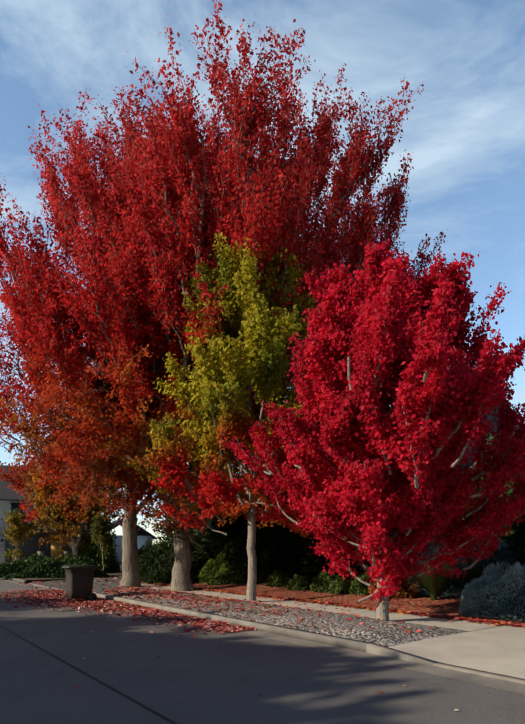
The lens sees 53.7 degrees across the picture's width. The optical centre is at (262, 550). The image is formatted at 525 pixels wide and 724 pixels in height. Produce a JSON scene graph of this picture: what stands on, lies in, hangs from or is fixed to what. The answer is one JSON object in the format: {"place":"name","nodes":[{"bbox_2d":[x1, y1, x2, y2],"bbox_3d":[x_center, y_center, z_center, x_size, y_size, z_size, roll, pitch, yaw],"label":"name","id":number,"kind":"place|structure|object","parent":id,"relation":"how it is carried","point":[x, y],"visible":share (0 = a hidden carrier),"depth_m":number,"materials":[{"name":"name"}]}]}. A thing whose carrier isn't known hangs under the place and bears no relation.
{"place":"outdoors","nodes":[
{"label":"outdoors","id":0,"kind":"place"},
{"bbox_2d":[13,551,66,560],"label":"stone piers","id":1,"kind":"structure","parent":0,"point":[38,552],"depth_m":43.24,"materials":[{"name":"beige stone"}]},
{"bbox_2d":[19,578,65,579],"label":"curb","id":2,"kind":"structure","parent":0,"point":[40,578],"depth_m":26.17,"materials":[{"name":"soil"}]},
{"bbox_2d":[0,508,39,559],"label":"tree","id":3,"kind":"object","parent":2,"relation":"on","point":[15,529],"depth_m":30.22,"materials":[{"name":"green plant"}]},
{"bbox_2d":[16,530,91,550],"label":"house porch","id":4,"kind":"object","parent":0,"point":[40,546],"visible":0.06,"depth_m":43.47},
{"bbox_2d":[30,577,145,593],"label":"driveway","id":5,"kind":"structure","parent":0,"point":[98,588],"depth_m":22.29,"materials":[{"name":"grey concrete"}]},
{"bbox_2d":[19,576,208,592],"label":"fallen leaves","id":6,"kind":"object","parent":5,"relation":"on","point":[106,580],"visible":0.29,"depth_m":22.50,"materials":[{"name":"red plant"}]},
{"bbox_2d":[97,562,121,577],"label":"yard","id":7,"kind":"structure","parent":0,"point":[114,574],"depth_m":30.27,"materials":[{"name":"soil"}]},
{"bbox_2d":[9,431,124,558],"bbox_3d":[-11.467,-3.146,32.098,7.621,8.354,7.195,0,0,-1],"label":"orange tree","id":8,"kind":"object","parent":7,"relation":"on","point":[38,489],"depth_m":30.54,"materials":[{"name":"orange plant"}]},
{"bbox_2d":[64,532,120,572],"bbox_3d":[-10.747,0.109,32.814,3.741,2.594,3.196,0,0,-1],"label":"tall shrub","id":9,"kind":"object","parent":7,"relation":"on","point":[115,567],"depth_m":32.04,"materials":[{"name":"green plant"}]},
{"bbox_2d":[89,511,119,571],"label":"sapling","id":10,"kind":"object","parent":7,"relation":"on","point":[99,530],"depth_m":28.76,"materials":[{"name":"green plant"}]},
{"bbox_2d":[138,538,166,568],"bbox_3d":[-6.421,0.319,30.459,3.281,2.153,2.787,0,0,-1],"label":"tall shrub","id":11,"kind":"object","parent":7,"relation":"on","point":[142,550],"depth_m":30.05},
{"bbox_2d":[155,514,173,541],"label":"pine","id":12,"kind":"object","parent":7,"relation":"on","point":[164,527],"depth_m":35.68,"materials":[{"name":"green plant"}]},
{"bbox_2d":[141,581,524,626],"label":"leaf bed","id":13,"kind":"object","parent":7,"relation":"on","point":[445,605],"visible":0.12,"depth_m":13.78,"materials":[{"name":"red plant"}]},
{"bbox_2d":[138,534,214,583],"bbox_3d":[-3.741,0.305,22.910,4.066,2.196,3.165,0,0,-1],"label":"round shrub","id":14,"kind":"object","parent":13,"relation":"on","point":[163,548],"depth_m":21.99,"materials":[{"name":"green plant"}]},
{"bbox_2d":[159,472,242,551],"bbox_3d":[-2.305,-2.474,27.447,6.059,7.321,5.450,0,0,-1],"label":"pine","id":15,"kind":"object","parent":13,"relation":"on","point":[195,515],"depth_m":26.34,"materials":[{"name":"green plant"}]},
{"bbox_2d":[202,510,227,549],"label":"pine","id":16,"kind":"object","parent":13,"relation":"on","point":[209,528],"depth_m":25.02,"materials":[{"name":"green plant"}]},
{"bbox_2d":[191,475,248,562],"bbox_3d":[-0.813,-1.046,23.224,4.679,4.635,4.198,0,0,-1],"label":"pine","id":17,"kind":"object","parent":13,"relation":"on","point":[214,541],"depth_m":22.43,"materials":[{"name":"green plant"}]},
{"bbox_2d":[198,549,247,584],"bbox_3d":[-1.337,0.626,20.419,2.391,1.361,1.750,0,0,-1],"label":"shrub","id":18,"kind":"object","parent":13,"relation":"on","point":[212,564],"depth_m":19.91,"materials":[{"name":"green plant"}]},
{"bbox_2d":[265,570,289,586],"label":"boxwood","id":19,"kind":"object","parent":13,"relation":"on","point":[276,574],"depth_m":18.31,"materials":[{"name":"green plant"}]},
{"bbox_2d":[287,574,309,590],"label":"boxwood","id":20,"kind":"object","parent":13,"relation":"on","point":[294,581],"depth_m":17.31,"materials":[{"name":"green plant"}]},
{"bbox_2d":[310,570,335,592],"bbox_3d":[2.047,0.972,16.686,1.100,0.713,1.093,0,0,-1],"label":"boxwood","id":21,"kind":"object","parent":13,"relation":"on","point":[317,579],"depth_m":16.42,"materials":[{"name":"green plant"}]},
{"bbox_2d":[152,583,524,626],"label":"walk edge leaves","id":22,"kind":"object","parent":13,"relation":"on","point":[456,618],"visible":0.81,"depth_m":12.26,"materials":[{"name":"red plant"}]},
{"bbox_2d":[328,574,354,593],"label":"boxwood","id":23,"kind":"object","parent":13,"relation":"on","point":[338,581],"depth_m":15.60,"materials":[{"name":"green plant"}]},
{"bbox_2d":[348,573,372,595],"bbox_3d":[3.056,0.951,15.201,1.101,0.669,1.078,0,0,-1],"label":"boxwood","id":24,"kind":"object","parent":13,"relation":"on","point":[355,582],"depth_m":14.94,"materials":[{"name":"green plant"}]},
{"bbox_2d":[296,525,427,583],"bbox_3d":[3.863,-1.361,17.764,5.609,5.213,4.990,0,0,-1],"label":"pine","id":25,"kind":"object","parent":13,"relation":"on","point":[321,561],"depth_m":16.98,"materials":[{"name":"plant"}]},
{"bbox_2d":[368,570,421,597],"bbox_3d":[3.622,0.725,14.270,1.568,1.121,1.402,0,0,-1],"label":"shrub","id":26,"kind":"object","parent":13,"relation":"on","point":[402,592],"depth_m":13.75,"materials":[{"name":"plant"}]},
{"bbox_2d":[406,517,524,597],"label":"blue spruce","id":27,"kind":"object","parent":13,"relation":"on","point":[499,555],"depth_m":13.33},
{"bbox_2d":[463,565,499,585],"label":"fountain grass","id":28,"kind":"object","parent":13,"relation":"on","point":[479,576],"depth_m":12.84,"materials":[{"name":"green plant"}]},
{"bbox_2d":[459,561,524,620],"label":"shrub","id":29,"kind":"object","parent":13,"relation":"on","point":[474,592],"depth_m":10.50,"materials":[{"name":"teal plant"}]},
{"bbox_2d":[502,460,524,567],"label":"pine","id":30,"kind":"object","parent":13,"relation":"on","point":[520,537],"visible":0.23,"depth_m":13.17,"materials":[{"name":"green plant"}]},
{"bbox_2d":[82,202,177,434],"bbox_3d":[-4.675,-9.147,20.604,4.916,10.315,4.968,0,0,-1],"label":"big maple foliage","id":31,"kind":"object","parent":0,"point":[100,383],"visible":0.02,"depth_m":18.89,"materials":[{"name":"red plant"}]},
{"bbox_2d":[0,87,287,586],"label":"tree","id":32,"kind":"object","parent":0,"point":[54,203],"depth_m":16.48,"materials":[{"name":"red plant"}]},
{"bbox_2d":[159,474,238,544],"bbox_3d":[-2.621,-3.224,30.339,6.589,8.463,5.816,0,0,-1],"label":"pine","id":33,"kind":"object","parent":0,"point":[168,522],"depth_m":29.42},
{"bbox_2d":[139,150,305,420],"bbox_3d":[-1.436,-8.881,18.688,5.855,9.930,5.522,0,0,-1],"label":"tree","id":34,"kind":"object","parent":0,"point":[160,364],"visible":0.04,"depth_m":16.91,"materials":[{"name":"red plant"}]},
{"bbox_2d":[0,0,447,590],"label":"tree","id":35,"kind":"object","parent":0,"point":[270,218],"depth_m":14.50,"materials":[{"name":"red plant"}]},
{"bbox_2d":[144,232,318,600],"bbox_3d":[-0.264,-3.383,14.126,6.049,9.508,5.645,0,0,-1],"label":"yellow green maple","id":36,"kind":"object","parent":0,"point":[244,302],"depth_m":13.05,"materials":[{"name":"yellow plant"}]},
{"bbox_2d":[27,579,470,663],"bbox_3d":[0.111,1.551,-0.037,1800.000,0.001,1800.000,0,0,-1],"label":"ground","id":37,"kind":"structure","parent":0,"point":[28,581],"depth_m":26.15,"materials":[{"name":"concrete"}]},
{"bbox_2d":[0,500,98,563],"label":"house walls","id":38,"kind":"structure","parent":37,"relation":"on","point":[29,544],"depth_m":45.81,"materials":[{"name":"grey paint"}]},
{"bbox_2d":[0,537,4,562],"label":"garage door","id":39,"kind":"structure","parent":38,"relation":"in","point":[2,551],"depth_m":44.99,"materials":[{"name":"white"}]},
{"bbox_2d":[0,465,98,530],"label":"house roof","id":40,"kind":"structure","parent":38,"relation":"on","point":[7,494],"depth_m":45.81,"materials":[{"name":"grey"}]},
{"bbox_2d":[51,536,61,557],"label":"house door","id":41,"kind":"structure","parent":38,"relation":"in","point":[53,547],"depth_m":46.80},
{"bbox_2d":[1,503,112,551],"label":"house","id":42,"kind":"structure","parent":38,"relation":"in","point":[14,505],"depth_m":45.50,"materials":[{"name":"grey"}]},
{"bbox_2d":[10,501,113,547],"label":"window trim","id":43,"kind":"structure","parent":38,"relation":"attached to","point":[26,508],"depth_m":45.45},
{"bbox_2d":[0,553,108,578],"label":"shrub bed","id":44,"kind":"object","parent":37,"relation":"on","point":[33,564],"depth_m":27.01,"materials":[{"name":"green plant"}]},
{"bbox_2d":[103,586,156,592],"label":"fallen leaves","id":45,"kind":"object","parent":37,"relation":"on","point":[130,589],"visible":0.25,"depth_m":18.74,"materials":[{"name":"red plant"}]},
{"bbox_2d":[114,535,152,561],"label":"white house walls","id":46,"kind":"structure","parent":37,"relation":"on","point":[141,540],"depth_m":56.06,"materials":[{"name":"white paint"}]},
{"bbox_2d":[108,520,156,538],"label":"house roof","id":47,"kind":"structure","parent":46,"relation":"on","point":[141,532],"depth_m":57.90,"materials":[{"name":"grey"}]},
{"bbox_2d":[2,578,524,684],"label":"kerb","id":48,"kind":"structure","parent":37,"relation":"on","point":[362,646],"depth_m":8.62,"materials":[{"name":"concrete"}]},
{"bbox_2d":[104,591,469,645],"bbox_3d":[-0.854,1.369,13.077,2.290,0.095,11.850,0,0,-37],"label":"gravel strip","id":49,"kind":"object","parent":37,"relation":"on","point":[379,632],"depth_m":9.85,"materials":[{"name":"grey gravel"}]},
{"bbox_2d":[99,584,451,636],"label":"strip leaves","id":50,"kind":"object","parent":49,"relation":"on","point":[135,591],"visible":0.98,"depth_m":13.78,"materials":[{"name":"red plant"}]},
{"bbox_2d":[221,238,524,620],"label":"crimson maple","id":51,"kind":"object","parent":49,"relation":"on","point":[356,493],"depth_m":9.19,"materials":[{"name":"red plant"}]},
{"bbox_2d":[94,577,524,637],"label":"concrete sidewalk","id":52,"kind":"structure","parent":37,"relation":"on","point":[512,631],"depth_m":11.12,"materials":[{"name":"grey concrete"}]},
{"bbox_2d":[96,578,503,630],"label":"fallen leaves","id":53,"kind":"object","parent":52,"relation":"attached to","point":[372,611],"visible":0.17,"depth_m":10.92,"materials":[{"name":"red plant"}]},
{"bbox_2d":[389,631,524,678],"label":"concrete apron","id":54,"kind":"object","parent":37,"relation":"on","point":[499,654],"visible":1,"depth_m":7.42,"materials":[{"name":"beige concrete"}]},
{"bbox_2d":[457,406,499,472],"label":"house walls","id":55,"kind":"structure","parent":37,"relation":"on","point":[489,416],"depth_m":24.61,"materials":[{"name":"white paint"}]},
{"bbox_2d":[0,580,524,723],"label":"road","id":56,"kind":"structure","parent":0,"point":[210,678],"depth_m":6.07,"materials":[{"name":"grey asphalt"}]},
{"bbox_2d":[0,625,177,723],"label":"road joint","id":57,"kind":"object","parent":56,"relation":"on","point":[135,701],"visible":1,"depth_m":5.92,"materials":[{"name":"black asphalt"}]},
{"bbox_2d":[0,586,255,637],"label":"fallen leaves","id":58,"kind":"object","parent":56,"relation":"on","point":[49,596],"visible":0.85,"depth_m":13.56,"materials":[{"name":"red plant"}]},
{"bbox_2d":[64,568,95,598],"bbox_3d":[-5.521,0.971,15.665,0.780,0.920,0.660,0,0,-37],"label":"trash bin","id":59,"kind":"object","parent":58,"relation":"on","point":[79,583],"visible":0.85,"depth_m":15.41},
{"bbox_2d":[62,565,96,568],"bbox_3d":[-5.535,0.499,15.655,0.905,0.115,0.710,0,0,-37],"label":"bin lid","id":60,"kind":"object","parent":59,"relation":"on","point":[79,566],"visible":0.94,"depth_m":15.48,"materials":[{"name":"black plastic"}]},
{"bbox_2d":[87,593,96,600],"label":"bin wheels","id":61,"kind":"object","parent":59,"relation":"attached to","point":[92,596],"visible":0.52,"depth_m":15.55,"materials":[{"name":"black rubber"}]},
{"bbox_2d":[7,587,458,710],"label":"road leaves","id":62,"kind":"object","parent":56,"relation":"on","point":[158,656],"visible":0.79,"depth_m":7.39,"materials":[{"name":"red plant"}]},
{"bbox_2d":[0,578,524,694],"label":"gutter pan","id":63,"kind":"object","parent":56,"relation":"on","point":[475,679],"visible":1,"depth_m":7.08,"materials":[{"name":"concrete"}]},
{"bbox_2d":[0,0,524,543],"label":"sky","id":64,"kind":"structure","parent":0,"point":[464,132],"materials":[{"name":"blue"}]},
{"bbox_2d":[240,492,330,579],"bbox_3d":[2.079,-1.938,20.730,6.048,6.251,5.448,0,0,-1],"label":"pine","id":65,"kind":"object","parent":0,"point":[297,559],"depth_m":19.35,"materials":[{"name":"green plant"}]},
{"bbox_2d":[409,555,459,599],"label":"fountain grass","id":66,"kind":"object","parent":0,"point":[434,585],"depth_m":13.11,"materials":[{"name":"green plant"}]},
{"bbox_2d":[440,432,524,563],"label":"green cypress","id":67,"kind":"object","parent":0,"point":[512,530],"depth_m":14.37,"materials":[{"name":"green plant"}]},
{"bbox_2d":[470,425,523,495],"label":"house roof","id":68,"kind":"structure","parent":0,"point":[490,445],"depth_m":21.48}
]}

